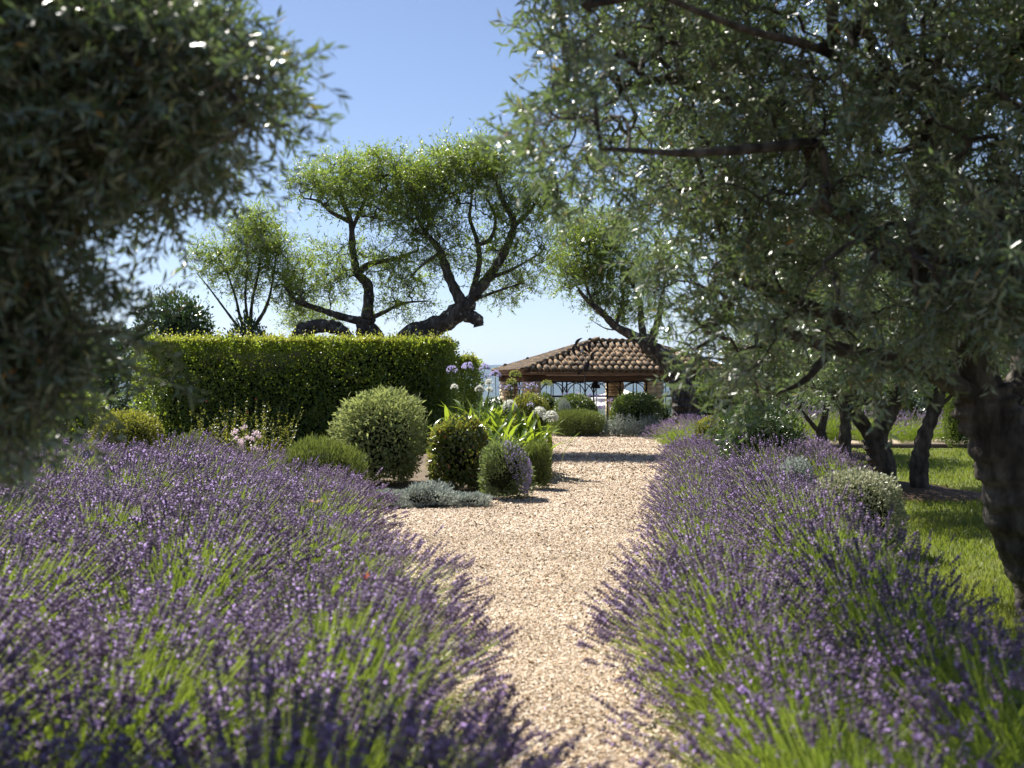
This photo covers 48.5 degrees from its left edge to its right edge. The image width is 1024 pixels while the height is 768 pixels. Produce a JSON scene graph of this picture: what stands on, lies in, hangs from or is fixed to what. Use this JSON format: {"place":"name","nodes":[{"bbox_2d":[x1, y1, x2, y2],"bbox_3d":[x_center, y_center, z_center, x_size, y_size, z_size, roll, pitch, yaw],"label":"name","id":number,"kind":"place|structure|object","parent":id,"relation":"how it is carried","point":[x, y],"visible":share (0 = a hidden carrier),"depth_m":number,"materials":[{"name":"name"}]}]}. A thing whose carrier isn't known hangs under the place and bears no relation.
{"place":"outdoors","nodes":[
{"label":"outdoors","id":0,"kind":"place"},
{"bbox_2d":[1,419,1022,767],"bbox_3d":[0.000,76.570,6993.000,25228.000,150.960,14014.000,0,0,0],"label":"ground","id":1,"kind":"structure","parent":0,"point":[417,479],"depth_m":16.09,"materials":[{"name":"soil"}]},
{"bbox_2d":[0,578,81,703],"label":"lavender bush","id":2,"kind":"object","parent":1,"relation":"on","point":[61,619],"visible":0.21,"depth_m":4.43,"materials":[{"name":"purple plant"}]},
{"bbox_2d":[0,503,87,596],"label":"lavender bush","id":3,"kind":"object","parent":1,"relation":"on","point":[49,521],"visible":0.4,"depth_m":7.00,"materials":[{"name":"purple plant"}]},
{"bbox_2d":[0,644,95,767],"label":"lavender bush","id":4,"kind":"object","parent":1,"relation":"on","point":[34,727],"visible":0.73,"depth_m":3.16,"materials":[{"name":"purple plant"}]},
{"bbox_2d":[0,469,101,554],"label":"lavender bush","id":5,"kind":"object","parent":1,"relation":"on","point":[36,498],"visible":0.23,"depth_m":8.30,"materials":[{"name":"purple plant"}]},
{"bbox_2d":[0,548,105,675],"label":"lavender bush","id":6,"kind":"object","parent":1,"relation":"on","point":[29,586],"visible":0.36,"depth_m":5.18,"materials":[{"name":"purple plant"}]},
{"bbox_2d":[1,463,134,531],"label":"lavender bush","id":7,"kind":"object","parent":1,"relation":"on","point":[76,482],"visible":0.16,"depth_m":9.60,"materials":[{"name":"purple plant"}]},
{"bbox_2d":[0,547,145,767],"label":"lavender bush","id":8,"kind":"object","parent":1,"relation":"on","point":[22,634],"visible":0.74,"depth_m":3.71,"materials":[{"name":"purple plant"}]},
{"bbox_2d":[19,435,129,480],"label":"lavender bush","id":9,"kind":"object","parent":1,"relation":"on","point":[69,460],"visible":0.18,"depth_m":12.51,"materials":[{"name":"purple plant"}]},
{"bbox_2d":[0,515,165,663],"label":"lavender bush","id":10,"kind":"object","parent":1,"relation":"on","point":[6,558],"visible":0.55,"depth_m":5.81,"materials":[{"name":"purple plant"}]},
{"bbox_2d":[3,508,167,592],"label":"lavender bush","id":11,"kind":"object","parent":1,"relation":"on","point":[92,531],"visible":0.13,"depth_m":7.42,"materials":[{"name":"purple plant"}]},
{"bbox_2d":[0,521,175,628],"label":"lavender bush","id":12,"kind":"object","parent":1,"relation":"on","point":[74,558],"visible":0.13,"depth_m":6.61,"materials":[{"name":"purple plant"}]},
{"bbox_2d":[0,706,204,767],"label":"lavender bush","id":13,"kind":"object","parent":1,"relation":"on","point":[115,758],"visible":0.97,"depth_m":2.48,"materials":[{"name":"purple plant"}]},
{"bbox_2d":[21,483,186,551],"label":"lavender bush","id":14,"kind":"object","parent":1,"relation":"on","point":[114,504],"visible":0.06,"depth_m":8.88,"materials":[{"name":"purple plant"}]},
{"bbox_2d":[61,318,150,427],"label":"laurel bush","id":15,"kind":"object","parent":1,"relation":"on","point":[118,390],"visible":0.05,"depth_m":28.67,"materials":[{"name":"green plant"}]},
{"bbox_2d":[18,472,203,568],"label":"lavender bush","id":16,"kind":"object","parent":1,"relation":"on","point":[123,495],"visible":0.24,"depth_m":7.93,"materials":[{"name":"purple plant"}]},
{"bbox_2d":[0,657,252,767],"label":"lavender bush","id":17,"kind":"object","parent":1,"relation":"on","point":[116,708],"visible":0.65,"depth_m":3.25,"materials":[{"name":"purple plant"}]},
{"bbox_2d":[83,407,170,458],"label":"clipped bush","id":18,"kind":"object","parent":1,"relation":"on","point":[141,431],"visible":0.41,"depth_m":17.23,"materials":[{"name":"green plant"}]},
{"bbox_2d":[61,440,218,511],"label":"lavender bush","id":19,"kind":"object","parent":1,"relation":"on","point":[133,462],"visible":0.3,"depth_m":11.20,"materials":[{"name":"purple plant"}]},
{"bbox_2d":[0,575,306,765],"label":"lavender bush","id":20,"kind":"object","parent":1,"relation":"on","point":[123,620],"visible":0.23,"depth_m":4.50,"materials":[{"name":"purple plant"}]},
{"bbox_2d":[40,509,305,658],"bbox_3d":[-1.782,1.078,5.988,1.344,0.747,1.360,0,0,-24],"label":"lavender bush","id":21,"kind":"object","parent":1,"relation":"on","point":[223,541],"visible":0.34,"depth_m":5.97,"materials":[{"name":"purple plant"}]},
{"bbox_2d":[24,546,321,719],"bbox_3d":[-1.533,1.108,5.081,1.289,0.688,1.306,0,0,19],"label":"lavender bush","id":22,"kind":"object","parent":1,"relation":"on","point":[182,595],"visible":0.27,"depth_m":5.09,"materials":[{"name":"purple plant"}]},
{"bbox_2d":[128,283,220,418],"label":"laurel bush","id":23,"kind":"object","parent":1,"relation":"on","point":[183,322],"visible":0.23,"depth_m":26.15,"materials":[{"name":"green plant"}]},
{"bbox_2d":[0,0,352,511],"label":"olive tree","id":24,"kind":"object","parent":1,"relation":"on","point":[116,112],"visible":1,"depth_m":3.10,"materials":[{"name":"green plant"}]},
{"bbox_2d":[0,588,361,767],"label":"lavender bush","id":25,"kind":"object","parent":1,"relation":"on","point":[120,652],"visible":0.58,"depth_m":3.76,"materials":[{"name":"purple plant"}]},
{"bbox_2d":[76,479,292,588],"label":"lavender bush","id":26,"kind":"object","parent":1,"relation":"on","point":[173,511],"visible":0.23,"depth_m":7.45,"materials":[{"name":"purple plant"}]},
{"bbox_2d":[125,425,243,470],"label":"lavender bush","id":27,"kind":"object","parent":1,"relation":"on","point":[198,443],"visible":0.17,"depth_m":13.89,"materials":[{"name":"purple plant"}]},
{"bbox_2d":[131,443,270,502],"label":"lavender bush","id":28,"kind":"object","parent":1,"relation":"on","point":[230,459],"visible":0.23,"depth_m":11.82,"materials":[{"name":"purple plant"}]},
{"bbox_2d":[59,488,346,621],"bbox_3d":[-1.776,1.028,6.567,1.557,0.847,1.532,0,0,-24],"label":"lavender bush","id":29,"kind":"object","parent":1,"relation":"on","point":[279,539],"visible":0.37,"depth_m":6.47,"materials":[{"name":"purple plant"}]},
{"bbox_2d":[111,476,323,564],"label":"lavender bush","id":30,"kind":"object","parent":1,"relation":"on","point":[267,492],"visible":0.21,"depth_m":7.89,"materials":[{"name":"purple plant"}]},
{"bbox_2d":[148,444,290,488],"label":"lavender bush","id":31,"kind":"object","parent":1,"relation":"on","point":[247,458],"visible":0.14,"depth_m":12.41,"materials":[{"name":"purple plant"}]},
{"bbox_2d":[177,397,303,469],"bbox_3d":[-4.162,0.825,17.634,1.554,1.255,1.528,0,0,24],"label":"salvia","id":32,"kind":"object","parent":1,"relation":"on","point":[263,436],"visible":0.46,"depth_m":17.60,"materials":[{"name":"green plant"}]},
{"bbox_2d":[152,462,331,539],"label":"lavender bush","id":33,"kind":"object","parent":1,"relation":"on","point":[273,477],"visible":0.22,"depth_m":9.56,"materials":[{"name":"purple plant"}]},
{"bbox_2d":[176,192,317,335],"bbox_3d":[-6.287,-1.579,26.955,3.624,6.059,2.742,0,0,0],"label":"almond tree","id":34,"kind":"object","parent":1,"relation":"on","point":[266,266],"visible":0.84,"depth_m":26.77,"materials":[{"name":"green plant"}]},
{"bbox_2d":[128,320,461,456],"bbox_3d":[-4.299,0.063,22.820,6.607,2.818,1.666,0,0,0],"label":"hedge","id":35,"kind":"object","parent":1,"relation":"on","point":[319,375],"visible":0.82,"depth_m":22.35,"materials":[{"name":"green plant"}]},
{"bbox_2d":[209,500,409,601],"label":"lavender bush","id":36,"kind":"object","parent":1,"relation":"on","point":[316,526],"visible":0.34,"depth_m":7.21,"materials":[{"name":"purple plant"}]},
{"bbox_2d":[269,294,353,337],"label":"almond tree","id":37,"kind":"object","parent":1,"relation":"on","point":[292,321],"visible":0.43,"depth_m":29.71,"materials":[{"name":"green plant"}]},
{"bbox_2d":[231,475,394,560],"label":"lavender bush","id":38,"kind":"object","parent":1,"relation":"on","point":[347,501],"visible":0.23,"depth_m":8.74,"materials":[{"name":"purple plant"}]},
{"bbox_2d":[208,541,432,662],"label":"lavender bush","id":39,"kind":"object","parent":1,"relation":"on","point":[313,579],"visible":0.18,"depth_m":5.85,"materials":[{"name":"purple plant"}]},
{"bbox_2d":[263,457,377,506],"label":"lavender bush","id":40,"kind":"object","parent":1,"relation":"on","point":[322,469],"visible":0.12,"depth_m":11.03,"materials":[{"name":"purple plant"}]},
{"bbox_2d":[277,432,371,498],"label":"rosemary bush","id":41,"kind":"object","parent":1,"relation":"on","point":[336,454],"visible":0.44,"depth_m":13.41,"materials":[{"name":"green plant"}]},
{"bbox_2d":[261,467,409,546],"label":"lavender bush","id":42,"kind":"object","parent":1,"relation":"on","point":[377,494],"visible":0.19,"depth_m":9.57,"materials":[{"name":"purple plant"}]},
{"bbox_2d":[108,611,574,767],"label":"lavender bush","id":43,"kind":"object","parent":1,"relation":"on","point":[305,759],"visible":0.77,"depth_m":3.19,"materials":[{"name":"purple plant"}]},
{"bbox_2d":[175,557,522,767],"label":"lavender bush","id":44,"kind":"object","parent":1,"relation":"on","point":[364,596],"visible":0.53,"depth_m":4.30,"materials":[{"name":"purple plant"}]},
{"bbox_2d":[278,512,428,569],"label":"lavender bush","id":45,"kind":"object","parent":1,"relation":"on","point":[381,531],"visible":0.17,"depth_m":8.07,"materials":[{"name":"purple plant"}]},
{"bbox_2d":[272,135,452,337],"bbox_3d":[-3.502,-2.136,26.141,4.195,7.206,3.257,0,0,23],"label":"almond tree","id":46,"kind":"object","parent":1,"relation":"on","point":[368,190],"visible":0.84,"depth_m":25.78,"materials":[{"name":"green plant"}]},
{"bbox_2d":[214,564,512,713],"bbox_3d":[-0.668,1.147,5.077,1.337,0.609,1.245,0,0,-3],"label":"lavender bush","id":47,"kind":"object","parent":1,"relation":"on","point":[395,594],"visible":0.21,"depth_m":5.04,"materials":[{"name":"purple plant"}]},
{"bbox_2d":[258,525,491,630],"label":"lavender bush","id":48,"kind":"object","parent":1,"relation":"on","point":[422,558],"visible":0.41,"depth_m":6.58,"materials":[{"name":"purple plant"}]},
{"bbox_2d":[325,384,431,484],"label":"clipped bush","id":49,"kind":"object","parent":1,"relation":"on","point":[387,435],"visible":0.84,"depth_m":16.14,"materials":[{"name":"green plant"}]},
{"bbox_2d":[210,671,564,767],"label":"lavender bush","id":50,"kind":"object","parent":1,"relation":"on","point":[357,717],"visible":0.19,"depth_m":3.67,"materials":[{"name":"purple plant"}]},
{"bbox_2d":[146,683,670,767],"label":"lavender bush","id":51,"kind":"object","parent":1,"relation":"on","point":[324,732],"visible":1,"depth_m":2.45,"materials":[{"name":"purple plant"}]},
{"bbox_2d":[389,478,463,508],"bbox_3d":[-1.029,1.278,13.486,0.932,0.324,0.765,0,0,0],"label":"silver cushion","id":52,"kind":"object","parent":1,"relation":"on","point":[417,494],"visible":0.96,"depth_m":13.31,"materials":[{"name":"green plant"}]},
{"bbox_2d":[425,412,492,489],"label":"clipped bush","id":53,"kind":"object","parent":1,"relation":"on","point":[456,455],"visible":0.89,"depth_m":15.33,"materials":[{"name":"green plant"}]},
{"bbox_2d":[453,350,484,416],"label":"hedge","id":54,"kind":"object","parent":1,"relation":"on","point":[470,393],"visible":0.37,"depth_m":25.35,"materials":[{"name":"green plant"}]},
{"bbox_2d":[377,116,581,338],"bbox_3d":[-0.769,-2.275,25.592,4.656,7.498,2.889,0,0,0],"label":"tree","id":55,"kind":"object","parent":1,"relation":"on","point":[450,161],"visible":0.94,"depth_m":25.21,"materials":[{"name":"green plant"}]},
{"bbox_2d":[512,391,549,431],"bbox_3d":[0.523,0.813,32.479,1.266,1.254,1.286,0,0,0],"label":"box ball","id":56,"kind":"object","parent":1,"relation":"on","point":[537,400],"visible":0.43,"depth_m":32.16,"materials":[{"name":"green plant"}]},
{"bbox_2d":[536,198,703,422],"bbox_3d":[3.289,-2.117,33.944,5.282,7.060,3.240,0,0,0],"label":"almond tree","id":57,"kind":"object","parent":1,"relation":"on","point":[587,268],"visible":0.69,"depth_m":33.65,"materials":[{"name":"green plant"}]},
{"bbox_2d":[607,389,664,430],"bbox_3d":[3.569,0.766,32.980,1.692,1.237,1.680,0,0,0],"label":"box ball","id":58,"kind":"object","parent":1,"relation":"on","point":[638,406],"visible":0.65,"depth_m":32.54,"materials":[{"name":"green plant"}]},
{"bbox_2d":[624,493,750,545],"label":"lavender bush","id":59,"kind":"object","parent":1,"relation":"on","point":[652,519],"visible":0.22,"depth_m":9.57,"materials":[{"name":"purple plant"}]},
{"bbox_2d":[648,435,731,476],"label":"lavender bush","id":60,"kind":"object","parent":1,"relation":"on","point":[701,445],"visible":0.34,"depth_m":15.73,"materials":[{"name":"purple plant"}]},
{"bbox_2d":[610,513,776,606],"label":"lavender bush","id":61,"kind":"object","parent":1,"relation":"on","point":[674,530],"visible":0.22,"depth_m":7.05,"materials":[{"name":"purple plant"}]},
{"bbox_2d":[625,501,765,573],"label":"lavender bush","id":62,"kind":"object","parent":1,"relation":"on","point":[662,521],"visible":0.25,"depth_m":8.20,"materials":[{"name":"purple plant"}]},
{"bbox_2d":[641,469,751,522],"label":"lavender bush","id":63,"kind":"object","parent":1,"relation":"on","point":[656,498],"visible":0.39,"depth_m":10.69,"materials":[{"name":"purple plant"}]},
{"bbox_2d":[646,487,758,529],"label":"lavender bush","id":64,"kind":"object","parent":1,"relation":"on","point":[699,498],"visible":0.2,"depth_m":10.05,"materials":[{"name":"purple plant"}]},
{"bbox_2d":[566,563,862,715],"bbox_3d":[0.900,1.122,5.008,1.265,0.659,1.281,0,0,9],"label":"lavender bush","id":65,"kind":"object","parent":1,"relation":"on","point":[606,638],"visible":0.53,"depth_m":4.93,"materials":[{"name":"purple plant"}]},
{"bbox_2d":[580,532,850,665],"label":"lavender bush","id":66,"kind":"object","parent":1,"relation":"on","point":[734,569],"visible":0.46,"depth_m":5.51,"materials":[{"name":"purple plant"}]},
{"bbox_2d":[614,539,822,638],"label":"lavender bush","id":67,"kind":"object","parent":1,"relation":"on","point":[693,560],"visible":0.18,"depth_m":6.24,"materials":[{"name":"purple plant"}]},
{"bbox_2d":[691,373,749,426],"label":"background shrub","id":68,"kind":"object","parent":1,"relation":"on","point":[703,401],"visible":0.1,"depth_m":36.35,"materials":[{"name":"green plant"}]},
{"bbox_2d":[696,447,817,498],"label":"lavender bush","id":69,"kind":"object","parent":1,"relation":"on","point":[733,463],"visible":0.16,"depth_m":12.15,"materials":[{"name":"purple plant"}]},
{"bbox_2d":[714,396,807,462],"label":"evergreen bush","id":70,"kind":"object","parent":1,"relation":"on","point":[784,431],"visible":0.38,"depth_m":15.23,"materials":[{"name":"green plant"}]},
{"bbox_2d":[705,430,825,472],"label":"lavender bush","id":71,"kind":"object","parent":1,"relation":"on","point":[760,439],"visible":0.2,"depth_m":14.61,"materials":[{"name":"purple plant"}]},
{"bbox_2d":[610,581,923,764],"bbox_3d":[1.005,1.126,4.434,1.162,0.651,1.186,0,0,41],"label":"lavender bush","id":72,"kind":"object","parent":1,"relation":"on","point":[729,677],"visible":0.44,"depth_m":4.39,"materials":[{"name":"purple plant"}]},
{"bbox_2d":[706,480,857,563],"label":"lavender bush","id":73,"kind":"object","parent":1,"relation":"on","point":[758,515],"visible":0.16,"depth_m":8.30,"materials":[{"name":"purple plant"}]},
{"bbox_2d":[590,625,994,767],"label":"lavender bush","id":74,"kind":"object","parent":1,"relation":"on","point":[738,722],"visible":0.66,"depth_m":3.83,"materials":[{"name":"purple plant"}]},
{"bbox_2d":[706,458,882,548],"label":"lavender bush","id":75,"kind":"object","parent":1,"relation":"on","point":[760,479],"visible":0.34,"depth_m":8.99,"materials":[{"name":"purple plant"}]},
{"bbox_2d":[701,492,931,614],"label":"lavender bush","id":76,"kind":"object","parent":1,"relation":"on","point":[803,509],"visible":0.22,"depth_m":6.98,"materials":[{"name":"purple plant"}]},
{"bbox_2d":[622,662,1023,767],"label":"lavender bush","id":77,"kind":"object","parent":1,"relation":"on","point":[775,716],"visible":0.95,"depth_m":3.21,"materials":[{"name":"purple plant"}]},
{"bbox_2d":[713,476,940,587],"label":"lavender bush","id":78,"kind":"object","parent":1,"relation":"on","point":[765,539],"visible":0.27,"depth_m":7.53,"materials":[{"name":"purple plant"}]},
{"bbox_2d":[805,461,909,556],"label":"variegated bush","id":79,"kind":"object","parent":1,"relation":"on","point":[877,501],"visible":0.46,"depth_m":9.38,"materials":[{"name":"green plant"}]},
{"bbox_2d":[739,484,990,635],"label":"lavender bush","id":80,"kind":"object","parent":1,"relation":"on","point":[848,517],"visible":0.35,"depth_m":6.22,"materials":[{"name":"purple plant"}]},
{"bbox_2d":[733,527,1005,674],"bbox_3d":[1.777,1.093,5.683,1.296,0.717,1.270,0,0,-29],"label":"lavender bush","id":81,"kind":"object","parent":1,"relation":"on","point":[858,568],"visible":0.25,"depth_m":5.63,"materials":[{"name":"purple plant"}]},
{"bbox_2d":[725,550,1023,711],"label":"lavender bush","id":82,"kind":"object","parent":1,"relation":"on","point":[878,636],"visible":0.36,"depth_m":4.97,"materials":[{"name":"purple plant"}]},
{"bbox_2d":[782,585,1023,767],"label":"lavender bush","id":83,"kind":"object","parent":1,"relation":"on","point":[990,702],"visible":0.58,"depth_m":3.89,"materials":[{"name":"purple plant"}]},
{"bbox_2d":[796,576,1023,751],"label":"lavender bush","id":84,"kind":"object","parent":1,"relation":"on","point":[937,659],"visible":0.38,"depth_m":4.36,"materials":[{"name":"purple plant"}]},
{"bbox_2d":[848,602,1023,767],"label":"lavender bush","id":85,"kind":"object","parent":1,"relation":"on","point":[956,732],"visible":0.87,"depth_m":3.19,"materials":[{"name":"purple plant"}]},
{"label":"terrace","id":86,"kind":"structure","parent":1,"relation":"on","visible":0},
{"bbox_2d":[491,337,731,431],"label":"pavilion","id":87,"kind":"structure","parent":86,"relation":"on","point":[615,365],"depth_m":37.30,"materials":[{"name":"tile"}]},
{"bbox_2d":[47,0,1023,364],"label":"sky","id":88,"kind":"structure","parent":0,"point":[408,67],"materials":[{"name":"blue"}]},
{"bbox_2d":[120,363,999,395],"bbox_3d":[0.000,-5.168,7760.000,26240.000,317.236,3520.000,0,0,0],"label":"hills","id":89,"kind":"structure","parent":0,"point":[557,390],"depth_m":6749.82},
{"bbox_2d":[356,425,899,767],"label":"gravel path","id":90,"kind":"structure","parent":0,"point":[547,628],"depth_m":8.16,"materials":[{"name":"beige gravel"}]},
{"bbox_2d":[476,435,539,498],"bbox_3d":[-0.047,1.027,14.356,0.812,0.826,0.819,0,0,0],"label":"catmint","id":91,"kind":"object","parent":90,"relation":"on","point":[505,471],"visible":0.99,"depth_m":14.16,"materials":[{"name":"green plant"}]},
{"bbox_2d":[524,437,554,488],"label":"rosemary bush","id":92,"kind":"object","parent":90,"relation":"on","point":[538,456],"visible":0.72,"depth_m":15.48,"materials":[{"name":"green plant"}]},
{"bbox_2d":[549,407,606,436],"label":"cushion bush","id":93,"kind":"object","parent":90,"relation":"on","point":[581,422],"visible":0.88,"depth_m":31.13,"materials":[{"name":"green plant"}]},
{"bbox_2d":[600,412,662,436],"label":"stachys","id":94,"kind":"object","parent":90,"relation":"on","point":[628,428],"visible":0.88,"depth_m":31.17,"materials":[{"name":"grey plant"}]},
{"bbox_2d":[638,420,701,444],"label":"lavender bush","id":95,"kind":"object","parent":90,"relation":"on","point":[671,435],"visible":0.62,"depth_m":25.46,"materials":[{"name":"green plant"}]},
{"bbox_2d":[836,446,1023,697],"bbox_3d":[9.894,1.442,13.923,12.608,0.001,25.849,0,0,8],"label":"lawn","id":96,"kind":"structure","parent":0,"point":[984,546],"depth_m":10.35,"materials":[{"name":"green plant"}]},
{"bbox_2d":[468,0,1023,616],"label":"olive tree","id":97,"kind":"object","parent":96,"relation":"on","point":[942,262],"visible":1,"depth_m":5.27,"materials":[{"name":"green plant"}]},
{"bbox_2d":[707,326,806,423],"bbox_3d":[4.562,0.074,20.451,2.096,2.875,3.632,0,0,15],"label":"olive tree","id":98,"kind":"object","parent":96,"relation":"on","point":[745,342],"visible":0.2,"depth_m":19.77,"materials":[{"name":"green plant"}]},
{"bbox_2d":[765,435,872,484],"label":"lavender bush","id":99,"kind":"object","parent":96,"relation":"on","point":[825,450],"visible":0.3,"depth_m":14.65,"materials":[{"name":"purple plant"}]},
{"bbox_2d":[794,323,887,457],"bbox_3d":[6.226,-0.119,21.467,2.496,3.254,4.531,0,0,24],"label":"olive tree","id":100,"kind":"object","parent":96,"relation":"on","point":[844,436],"visible":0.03,"depth_m":21.41,"materials":[{"name":"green plant"}]},
{"bbox_2d":[740,180,950,479],"bbox_3d":[4.507,-0.786,14.828,2.652,4.625,6.951,0,0,29],"label":"olive tree","id":101,"kind":"object","parent":96,"relation":"on","point":[879,456],"visible":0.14,"depth_m":15.63,"materials":[{"name":"green plant"}]},
{"bbox_2d":[874,487,981,503],"bbox_3d":[5.300,1.391,14.600,1.836,0.100,1.836,0,0,0],"label":"mulch mound","id":102,"kind":"object","parent":96,"relation":"on","point":[932,493],"visible":0.62,"depth_m":14.12,"materials":[{"name":"soil"}]},
{"bbox_2d":[879,169,1009,488],"bbox_3d":[6.029,-0.705,14.969,2.481,4.430,4.340,0,0,25],"label":"olive tree","id":103,"kind":"object","parent":96,"relation":"on","point":[918,464],"visible":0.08,"depth_m":14.72,"materials":[{"name":"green plant"}]},
{"bbox_2d":[942,393,968,448],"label":"cypress","id":104,"kind":"object","parent":96,"relation":"on","point":[952,434],"visible":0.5,"depth_m":25.39,"materials":[{"name":"green plant"}]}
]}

